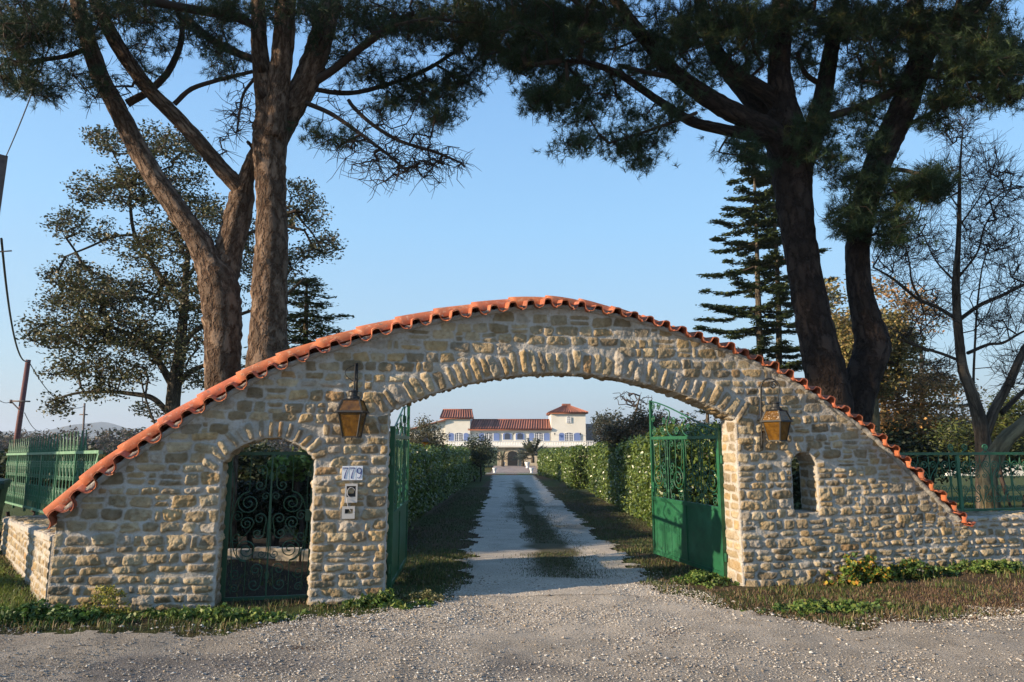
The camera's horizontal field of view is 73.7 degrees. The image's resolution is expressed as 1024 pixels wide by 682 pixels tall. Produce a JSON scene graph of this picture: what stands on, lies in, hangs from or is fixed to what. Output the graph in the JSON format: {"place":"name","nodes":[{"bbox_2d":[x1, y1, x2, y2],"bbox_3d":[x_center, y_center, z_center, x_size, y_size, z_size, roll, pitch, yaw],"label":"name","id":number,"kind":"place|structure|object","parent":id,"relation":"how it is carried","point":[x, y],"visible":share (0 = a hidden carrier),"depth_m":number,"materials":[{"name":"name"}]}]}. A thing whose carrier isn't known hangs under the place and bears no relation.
{"place":"outdoors","nodes":[
{"label":"outdoors","id":0,"kind":"place"},
{"bbox_2d":[0,422,599,443],"bbox_3d":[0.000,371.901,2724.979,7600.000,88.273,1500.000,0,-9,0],"label":"hills","id":1,"kind":"structure","parent":0,"point":[96,426],"depth_m":2358.26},
{"bbox_2d":[0,565,1023,681],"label":"road","id":2,"kind":"structure","parent":0,"point":[907,640],"depth_m":5.59,"materials":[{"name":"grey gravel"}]},
{"bbox_2d":[274,629,696,652],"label":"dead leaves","id":3,"kind":"object","parent":2,"relation":"on","point":[331,647],"visible":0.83,"depth_m":5.68,"materials":[{"name":"brown plant"}]},
{"bbox_2d":[11,568,1023,680],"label":"pine litter","id":4,"kind":"object","parent":2,"relation":"on","point":[646,609],"visible":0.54,"depth_m":6.81,"materials":[{"name":"brown plant"}]},
{"bbox_2d":[0,445,1023,637],"bbox_3d":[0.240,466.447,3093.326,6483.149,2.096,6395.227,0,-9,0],"label":"ground","id":5,"kind":"structure","parent":0,"point":[486,482],"depth_m":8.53,"materials":[{"name":"green plant"}]},
{"bbox_2d":[0,478,10,542],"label":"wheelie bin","id":6,"kind":"object","parent":5,"relation":"on","point":[5,483],"visible":0.91,"depth_m":10.34,"materials":[{"name":"green plastic"}]},
{"bbox_2d":[0,154,11,251],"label":"utility pole","id":7,"kind":"object","parent":5,"relation":"on","point":[3,162],"visible":1,"depth_m":16.75,"materials":[{"name":"brown wood"}]},
{"bbox_2d":[6,0,66,155],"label":"overhead cable","id":8,"kind":"object","parent":7,"relation":"attached to","point":[29,98],"visible":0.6,"depth_m":14.13,"materials":[{"name":"black rubber"}]},
{"bbox_2d":[0,562,29,623],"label":"grass","id":9,"kind":"structure","parent":5,"relation":"on","point":[6,589],"depth_m":7.12,"materials":[{"name":"green plant"}]},
{"bbox_2d":[0,566,29,585],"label":"weed clump","id":10,"kind":"object","parent":5,"relation":"on","point":[17,576],"visible":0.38,"depth_m":7.90,"materials":[{"name":"green plant"}]},
{"bbox_2d":[9,360,30,448],"bbox_3d":[-21.434,4.066,29.665,0.878,6.569,0.380,0,-9,0],"label":"utility pole","id":11,"kind":"object","parent":5,"relation":"on","point":[19,420],"visible":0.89,"depth_m":29.84,"materials":[{"name":"brown wood"}]},
{"bbox_2d":[0,238,28,361],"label":"overhead cable","id":12,"kind":"object","parent":11,"relation":"attached to","point":[5,277],"visible":0.98,"depth_m":19.07,"materials":[{"name":"black rubber"}]},
{"bbox_2d":[30,363,84,407],"bbox_3d":[-24.674,2.807,37.498,0.036,1.450,16.447,4,-9,-24],"label":"overhead cable","id":13,"kind":"object","parent":11,"relation":"attached to","point":[45,387],"visible":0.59,"depth_m":32.99,"materials":[{"name":"black rubber"}]},
{"bbox_2d":[0,514,56,606],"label":"wall","id":14,"kind":"structure","parent":5,"relation":"on","point":[27,545],"depth_m":7.80,"materials":[{"name":"stone"}]},
{"bbox_2d":[4,430,102,514],"bbox_3d":[-6.875,1.970,9.942,0.045,1.263,7.209,8,-12,-42],"label":"iron fence","id":15,"kind":"object","parent":14,"relation":"on","point":[20,494],"visible":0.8,"depth_m":9.75,"materials":[{"name":"green metal"}]},
{"bbox_2d":[0,441,110,515],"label":"evergreen shrub","id":16,"kind":"object","parent":5,"relation":"on","point":[3,461],"visible":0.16,"depth_m":12.75,"materials":[{"name":"green plant"}]},
{"bbox_2d":[0,598,135,631],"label":"weed clump","id":17,"kind":"object","parent":5,"relation":"on","point":[25,613],"visible":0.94,"depth_m":6.24,"materials":[{"name":"green plant"}]},
{"bbox_2d":[79,403,87,444],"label":"utility pole","id":18,"kind":"object","parent":5,"relation":"on","point":[83,424],"visible":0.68,"depth_m":44.71,"materials":[{"name":"grey metal"}]},
{"bbox_2d":[74,584,135,616],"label":"weed clump","id":19,"kind":"object","parent":5,"relation":"on","point":[109,590],"visible":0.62,"depth_m":6.61,"materials":[{"name":"green plant"}]},
{"bbox_2d":[135,364,159,423],"bbox_3d":[-8.516,2.474,15.835,0.879,3.908,0.561,-4,-9,23],"label":"bare sapling","id":20,"kind":"object","parent":5,"relation":"on","point":[149,409],"visible":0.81,"depth_m":15.94,"materials":[{"name":"brown wood"}]},
{"bbox_2d":[12,119,348,422],"bbox_3d":[-8.411,-0.712,17.426,8.205,10.732,4.479,0,-9,0],"label":"evergreen oak","id":21,"kind":"object","parent":5,"relation":"on","point":[175,378],"visible":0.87,"depth_m":17.03,"materials":[{"name":"green plant"}]},
{"bbox_2d":[0,424,398,457],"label":"woodland","id":22,"kind":"object","parent":5,"relation":"on","point":[107,442],"visible":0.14,"depth_m":104.36,"materials":[{"name":"green plant"}]},
{"bbox_2d":[118,602,309,626],"bbox_3d":[-2.901,2.649,6.599,1.805,0.189,0.585,0,-9,0],"label":"weed clump","id":23,"kind":"object","parent":5,"relation":"on","point":[221,612],"visible":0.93,"depth_m":6.54,"materials":[{"name":"green plant"}]},
{"bbox_2d":[0,0,511,548],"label":"pine tree","id":24,"kind":"object","parent":5,"relation":"on","point":[284,98],"visible":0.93,"depth_m":11.30,"materials":[{"name":"green plant"}]},
{"bbox_2d":[227,546,307,560],"bbox_3d":[-3.224,3.100,9.871,2.478,0.230,0.406,0,-9,2],"label":"stone edging","id":25,"kind":"object","parent":5,"relation":"on","point":[280,555],"visible":0.21,"depth_m":9.72,"materials":[{"name":"beige stone"}]},
{"bbox_2d":[236,473,311,547],"bbox_3d":[-3.932,2.832,11.322,2.119,1.364,1.393,0,-9,0],"label":"evergreen shrub","id":26,"kind":"object","parent":5,"relation":"on","point":[263,504],"visible":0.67,"depth_m":11.07,"materials":[{"name":"green plant"}]},
{"bbox_2d":[237,439,310,484],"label":"evergreen shrub","id":27,"kind":"object","parent":5,"relation":"on","point":[244,464],"visible":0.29,"depth_m":14.10,"materials":[{"name":"green plant"}]},
{"bbox_2d":[260,448,311,546],"bbox_3d":[-3.551,2.558,10.937,1.042,1.787,1.031,0,-9,0],"label":"laurel bush","id":28,"kind":"object","parent":5,"relation":"on","point":[302,464],"visible":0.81,"depth_m":10.82,"materials":[{"name":"green plant"}]},
{"bbox_2d":[241,274,354,451],"bbox_3d":[-6.080,1.606,19.980,4.522,7.058,3.848,0,-9,0],"label":"conifer tree","id":29,"kind":"object","parent":5,"relation":"on","point":[305,304],"visible":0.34,"depth_m":20.14,"materials":[{"name":"green plant"}]},
{"bbox_2d":[316,587,433,609],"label":"weed clump","id":30,"kind":"object","parent":5,"relation":"on","point":[380,599],"visible":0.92,"depth_m":7.05,"materials":[{"name":"green plant"}]},
{"bbox_2d":[288,442,485,543],"bbox_3d":[-3.526,7.832,41.309,2.404,3.612,60.242,0,-9,-1],"label":"laurel hedge","id":31,"kind":"object","parent":5,"relation":"on","point":[437,475],"visible":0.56,"depth_m":21.79,"materials":[{"name":"green plant"}]},
{"bbox_2d":[395,588,452,602],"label":"weed clump","id":32,"kind":"object","parent":5,"relation":"on","point":[424,594],"visible":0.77,"depth_m":7.36,"materials":[{"name":"green plant"}]},
{"bbox_2d":[399,413,451,452],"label":"olive bush","id":33,"kind":"object","parent":5,"relation":"on","point":[426,432],"visible":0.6,"depth_m":26.43,"materials":[{"name":"green plant"}]},
{"bbox_2d":[422,436,429,448],"bbox_3d":[-3.002,4.470,23.598,0.260,2.360,0.260,0,-9,0],"label":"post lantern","id":34,"kind":"object","parent":5,"relation":"on","point":[425,440],"visible":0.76,"depth_m":23.65,"materials":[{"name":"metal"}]},
{"bbox_2d":[459,432,500,481],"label":"round bush","id":35,"kind":"object","parent":5,"relation":"on","point":[479,449],"visible":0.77,"depth_m":48.89,"materials":[{"name":"green plant"}]},
{"bbox_2d":[410,404,596,468],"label":"white house","id":36,"kind":"structure","parent":5,"relation":"on","point":[564,425],"depth_m":96.94,"materials":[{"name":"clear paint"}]},
{"bbox_2d":[454,433,463,440],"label":"window","id":37,"kind":"structure","parent":36,"relation":"in","point":[457,436],"depth_m":96.45,"materials":[{"name":"white glass"}]},
{"bbox_2d":[484,433,493,440],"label":"window","id":38,"kind":"structure","parent":36,"relation":"in","point":[490,435],"depth_m":96.97,"materials":[{"name":"white glass"}]},
{"bbox_2d":[503,432,511,439],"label":"window","id":39,"kind":"structure","parent":36,"relation":"in","point":[506,436],"depth_m":96.95,"materials":[{"name":"glass"}]},
{"bbox_2d":[515,432,524,439],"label":"window","id":40,"kind":"structure","parent":36,"relation":"in","point":[518,436],"depth_m":96.95,"materials":[{"name":"glass"}]},
{"bbox_2d":[534,433,543,440],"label":"window","id":41,"kind":"structure","parent":36,"relation":"in","point":[540,436],"depth_m":96.95,"materials":[{"name":"white glass"}]},
{"bbox_2d":[566,416,570,422],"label":"window","id":42,"kind":"structure","parent":36,"relation":"in","point":[568,419],"depth_m":97.00,"materials":[{"name":"white glass"}]},
{"bbox_2d":[564,432,573,440],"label":"window","id":43,"kind":"structure","parent":36,"relation":"in","point":[568,436],"depth_m":96.64,"materials":[{"name":"white glass"}]},
{"bbox_2d":[43,295,975,610],"bbox_3d":[0.532,1.320,8.092,10.841,3.791,0.656,2,-9,-11],"label":"stone gateway","id":44,"kind":"object","parent":5,"relation":"on","point":[139,519],"visible":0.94,"depth_m":7.80,"materials":[{"name":"stone"}]},
{"bbox_2d":[220,452,313,601],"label":"garden gate","id":45,"kind":"structure","parent":44,"relation":"attached to","point":[228,520],"depth_m":7.41,"materials":[{"name":"metal"}]},
{"bbox_2d":[342,498,354,518],"bbox_3d":[-1.758,1.798,7.343,0.135,0.218,0.096,2,-9,-11],"label":"wall box","id":46,"kind":"object","parent":44,"relation":"attached to","point":[345,510],"visible":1,"depth_m":7.32,"materials":[{"name":"grey plastic"}]},
{"bbox_2d":[344,483,357,502],"bbox_3d":[-1.739,1.644,7.382,0.133,0.200,0.074,2,-9,-11],"label":"wall box","id":47,"kind":"object","parent":44,"relation":"attached to","point":[351,498],"visible":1,"depth_m":7.36,"materials":[{"name":"grey plastic"}]},
{"bbox_2d":[335,363,368,440],"bbox_3d":[-1.714,0.647,7.382,0.310,0.856,0.358,0,-9,0],"label":"wall lantern","id":48,"kind":"object","parent":44,"relation":"attached to","point":[352,411],"depth_m":7.22,"materials":[{"name":"metal"}]},
{"bbox_2d":[342,466,362,479],"bbox_3d":[-1.735,1.435,7.422,0.218,0.151,0.058,2,-9,-11],"label":"house number","id":49,"kind":"object","parent":44,"relation":"attached to","point":[352,472],"visible":1,"depth_m":7.40,"materials":[{"name":"white ceramic"}]},
{"bbox_2d":[386,405,409,592],"bbox_3d":[-1.444,1.825,8.799,0.060,2.320,2.004,0,-9,-3],"label":"gate leaf","id":50,"kind":"object","parent":44,"relation":"attached to","point":[397,532],"visible":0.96,"depth_m":8.55,"materials":[{"name":"green paint"}]},
{"bbox_2d":[649,400,727,576],"bbox_3d":[2.403,1.933,9.519,0.060,2.320,1.953,2,-9,-15],"label":"gate leaf","id":51,"kind":"object","parent":44,"relation":"attached to","point":[690,533],"visible":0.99,"depth_m":9.35,"materials":[{"name":"green paint"}]},
{"bbox_2d":[758,378,793,447],"bbox_3d":[3.175,0.872,8.330,0.285,0.854,0.383,7,-11,-38],"label":"wall lantern","id":52,"kind":"object","parent":44,"relation":"attached to","point":[775,420],"depth_m":8.23,"materials":[{"name":"metal"}]},
{"bbox_2d":[491,466,537,472],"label":"terrace steps","id":53,"kind":"structure","parent":5,"relation":"on","point":[511,469],"depth_m":85.43,"materials":[{"name":"beige stone"}]},
{"bbox_2d":[493,451,510,465],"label":"palm tree","id":54,"kind":"object","parent":53,"relation":"on","point":[502,453],"visible":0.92,"depth_m":90.52,"materials":[{"name":"green plant"}]},
{"bbox_2d":[513,450,530,465],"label":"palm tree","id":55,"kind":"object","parent":53,"relation":"on","point":[523,460],"visible":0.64,"depth_m":90.47,"materials":[{"name":"green plant"}]},
{"bbox_2d":[512,438,546,462],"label":"palm tree","id":56,"kind":"object","parent":5,"relation":"on","point":[531,449],"visible":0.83,"depth_m":82.66,"materials":[{"name":"green plant"}]},
{"bbox_2d":[386,487,732,584],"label":"grass","id":57,"kind":"structure","parent":5,"relation":"on","point":[541,554],"depth_m":12.86,"materials":[{"name":"green plant"}]},
{"bbox_2d":[536,443,590,488],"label":"laurel hedge","id":58,"kind":"object","parent":5,"relation":"on","point":[567,465],"visible":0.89,"depth_m":40.80,"materials":[{"name":"green plant"}]},
{"bbox_2d":[586,408,614,440],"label":"leggy shrub","id":59,"kind":"object","parent":5,"relation":"on","point":[599,421],"visible":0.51,"depth_m":39.42,"materials":[{"name":"green plant"}]},
{"bbox_2d":[612,391,652,427],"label":"bare tree","id":60,"kind":"object","parent":5,"relation":"on","point":[633,403],"visible":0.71,"depth_m":59.76,"materials":[{"name":"brown plant"}]},
{"bbox_2d":[594,403,678,453],"bbox_3d":[4.281,3.945,23.661,3.041,3.548,3.336,0,-9,0],"label":"brown shrub","id":61,"kind":"object","parent":5,"relation":"on","point":[638,426],"visible":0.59,"depth_m":23.33,"materials":[{"name":"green plant"}]},
{"bbox_2d":[585,417,720,527],"bbox_3d":[4.201,4.293,22.547,2.294,3.002,20.355,0,-9,2],"label":"laurel hedge","id":62,"kind":"object","parent":5,"relation":"on","point":[620,476],"visible":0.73,"depth_m":16.44,"materials":[{"name":"green plant"}]},
{"bbox_2d":[454,0,862,413],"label":"pine tree","id":63,"kind":"object","parent":5,"relation":"on","point":[779,125],"visible":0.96,"depth_m":11.39,"materials":[{"name":"green plant"}]},
{"bbox_2d":[362,579,1023,630],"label":"dry grass","id":64,"kind":"structure","parent":5,"relation":"on","point":[994,596],"depth_m":7.22,"materials":[{"name":"brown plant"}]},
{"bbox_2d":[670,569,738,588],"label":"weed clump","id":65,"kind":"object","parent":5,"relation":"on","point":[703,575],"visible":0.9,"depth_m":8.35,"materials":[{"name":"green plant"}]},
{"bbox_2d":[690,409,720,458],"bbox_3d":[10.292,5.425,33.428,5.891,4.202,5.482,0,-9,0],"label":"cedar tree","id":66,"kind":"object","parent":5,"relation":"on","point":[707,416],"visible":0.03,"depth_m":33.74,"materials":[{"name":"green plant"}]},
{"bbox_2d":[692,141,840,371],"bbox_3d":[10.506,-1.205,30.412,8.245,16.217,6.584,0,-9,0],"label":"cedar tree","id":67,"kind":"object","parent":5,"relation":"on","point":[773,261],"visible":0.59,"depth_m":30.49,"materials":[{"name":"green plant"}]},
{"bbox_2d":[590,407,1023,469],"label":"woodland","id":68,"kind":"object","parent":5,"relation":"on","point":[620,416],"visible":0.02,"depth_m":91.30,"materials":[{"name":"green plant"}]},
{"bbox_2d":[739,596,901,616],"bbox_3d":[3.135,2.710,6.928,1.670,0.171,0.536,0,-9,0],"label":"weed clump","id":69,"kind":"object","parent":5,"relation":"on","point":[820,606],"visible":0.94,"depth_m":6.88,"materials":[{"name":"green plant"}]},
{"bbox_2d":[791,426,881,509],"bbox_3d":[8.424,3.662,19.547,5.884,2.816,3.907,0,-9,0],"label":"evergreen shrub","id":70,"kind":"object","parent":5,"relation":"on","point":[796,479],"visible":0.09,"depth_m":18.56,"materials":[{"name":"green plant"}]},
{"bbox_2d":[823,552,898,585],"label":"flowering shrub","id":71,"kind":"object","parent":5,"relation":"on","point":[859,573],"visible":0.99,"depth_m":8.08,"materials":[{"name":"green plant"}]},
{"bbox_2d":[824,277,932,431],"bbox_3d":[13.118,1.665,25.220,4.032,8.747,5.981,-7,-11,39],"label":"golden tree","id":72,"kind":"object","parent":5,"relation":"on","point":[899,357],"visible":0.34,"depth_m":24.60,"materials":[{"name":"brown plant"}]},
{"bbox_2d":[794,500,1023,511],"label":"lawn grass","id":73,"kind":"structure","parent":5,"relation":"on","point":[967,506],"depth_m":21.51,"materials":[{"name":"green plant"}]},
{"bbox_2d":[870,557,957,580],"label":"weed clump","id":74,"kind":"object","parent":5,"relation":"on","point":[911,567],"visible":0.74,"depth_m":8.25,"materials":[{"name":"green plant"}]},
{"bbox_2d":[843,262,987,443],"bbox_3d":[16.160,1.485,27.771,4.860,10.063,9.198,-8,-12,44],"label":"brown leaved oak","id":75,"kind":"object","parent":5,"relation":"on","point":[920,412],"visible":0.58,"depth_m":26.73,"materials":[{"name":"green plant"}]},
{"bbox_2d":[809,0,1023,422],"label":"pine tree","id":76,"kind":"object","parent":5,"relation":"on","point":[959,44],"visible":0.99,"depth_m":11.65,"materials":[{"name":"green plant"}]},
{"bbox_2d":[879,347,971,474],"bbox_3d":[21.155,4.178,36.235,7.195,7.601,7.351,-2,-9,16],"label":"cedar tree","id":77,"kind":"object","parent":5,"relation":"on","point":[921,363],"visible":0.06,"depth_m":35.85,"materials":[{"name":"green plant"}]},
{"bbox_2d":[870,106,1023,508],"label":"bare tree","id":78,"kind":"object","parent":5,"relation":"on","point":[983,423],"visible":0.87,"depth_m":15.14,"materials":[{"name":"grey plant"}]},
{"bbox_2d":[880,412,1023,486],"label":"evergreen shrub","id":79,"kind":"object","parent":5,"relation":"on","point":[915,444],"visible":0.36,"depth_m":24.85,"materials":[{"name":"green plant"}]},
{"bbox_2d":[924,386,1023,507],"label":"green bush","id":80,"kind":"object","parent":5,"relation":"on","point":[1009,416],"visible":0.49,"depth_m":21.48,"materials":[{"name":"green plant"}]},
{"bbox_2d":[940,559,1023,573],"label":"weed clump","id":81,"kind":"object","parent":5,"relation":"on","point":[989,564],"visible":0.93,"depth_m":8.47,"materials":[{"name":"green plant"}]},
{"bbox_2d":[944,464,1023,475],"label":"boundary wall","id":82,"kind":"structure","parent":5,"relation":"on","point":[1020,472],"depth_m":58.77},
{"bbox_2d":[960,510,1023,565],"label":"wall","id":83,"kind":"structure","parent":5,"relation":"on","point":[995,535],"depth_m":8.85,"materials":[{"name":"stone"}]},
{"bbox_2d":[899,444,1023,511],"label":"iron fence","id":84,"kind":"object","parent":83,"relation":"on","point":[959,480],"visible":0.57,"depth_m":9.41,"materials":[{"name":"green metal"}]},
{"bbox_2d":[978,340,1023,507],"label":"leaning tree","id":85,"kind":"object","parent":5,"relation":"on","point":[1005,439],"visible":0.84,"depth_m":13.70,"materials":[{"name":"brown plant"}]},
{"bbox_2d":[0,0,1023,433],"label":"sky","id":86,"kind":"structure","parent":0,"point":[524,224],"materials":[{"name":"blue"}]},
{"bbox_2d":[453,475,677,596],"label":"driveway","id":87,"kind":"structure","parent":0,"point":[507,541],"depth_m":11.13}
]}

